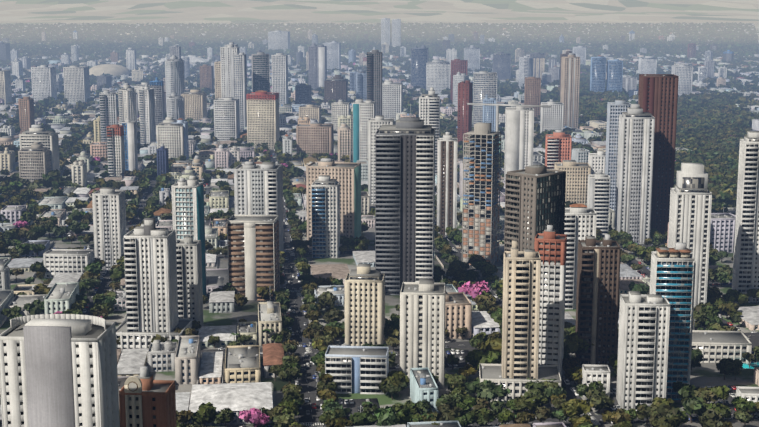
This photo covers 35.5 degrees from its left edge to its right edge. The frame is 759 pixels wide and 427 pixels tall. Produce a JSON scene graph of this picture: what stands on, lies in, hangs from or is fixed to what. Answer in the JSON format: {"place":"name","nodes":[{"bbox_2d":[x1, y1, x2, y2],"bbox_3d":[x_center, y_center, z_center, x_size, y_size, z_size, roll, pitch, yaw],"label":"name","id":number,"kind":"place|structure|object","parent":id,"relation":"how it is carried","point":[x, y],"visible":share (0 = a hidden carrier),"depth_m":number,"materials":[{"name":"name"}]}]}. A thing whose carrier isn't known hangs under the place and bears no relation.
{"place":"outdoors","nodes":[
{"label":"outdoors","id":0,"kind":"place"},
{"bbox_2d":[0,0,758,38],"bbox_3d":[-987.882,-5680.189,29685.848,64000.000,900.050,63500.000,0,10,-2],"label":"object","id":1,"kind":"structure","parent":0,"point":[213,12],"depth_m":13737.50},
{"bbox_2d":[0,18,758,426],"bbox_3d":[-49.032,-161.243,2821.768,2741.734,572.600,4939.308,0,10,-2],"label":"high-rise buildings","id":2,"kind":"structure","parent":1,"relation":"on","point":[58,370],"depth_m":761.17,"materials":[{"name":"paint"}]},
{"bbox_2d":[0,22,758,426],"bbox_3d":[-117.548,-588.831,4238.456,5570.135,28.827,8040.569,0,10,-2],"label":"vegetation","id":3,"kind":"object","parent":1,"relation":"on","point":[712,128],"visible":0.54,"depth_m":1178.46,"materials":[{"name":"plant"}]},
{"bbox_2d":[0,23,758,426],"bbox_3d":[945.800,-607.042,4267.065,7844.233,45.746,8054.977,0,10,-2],"label":"low-rise buildings","id":4,"kind":"structure","parent":1,"relation":"on","point":[198,369],"depth_m":788.97,"materials":[{"name":"paint"}]},
{"bbox_2d":[11,149,758,426],"bbox_3d":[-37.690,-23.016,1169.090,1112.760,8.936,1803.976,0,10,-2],"label":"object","id":5,"kind":"object","parent":4,"relation":"on","point":[566,381],"visible":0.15,"depth_m":658.56,"materials":[{"name":"paint"}]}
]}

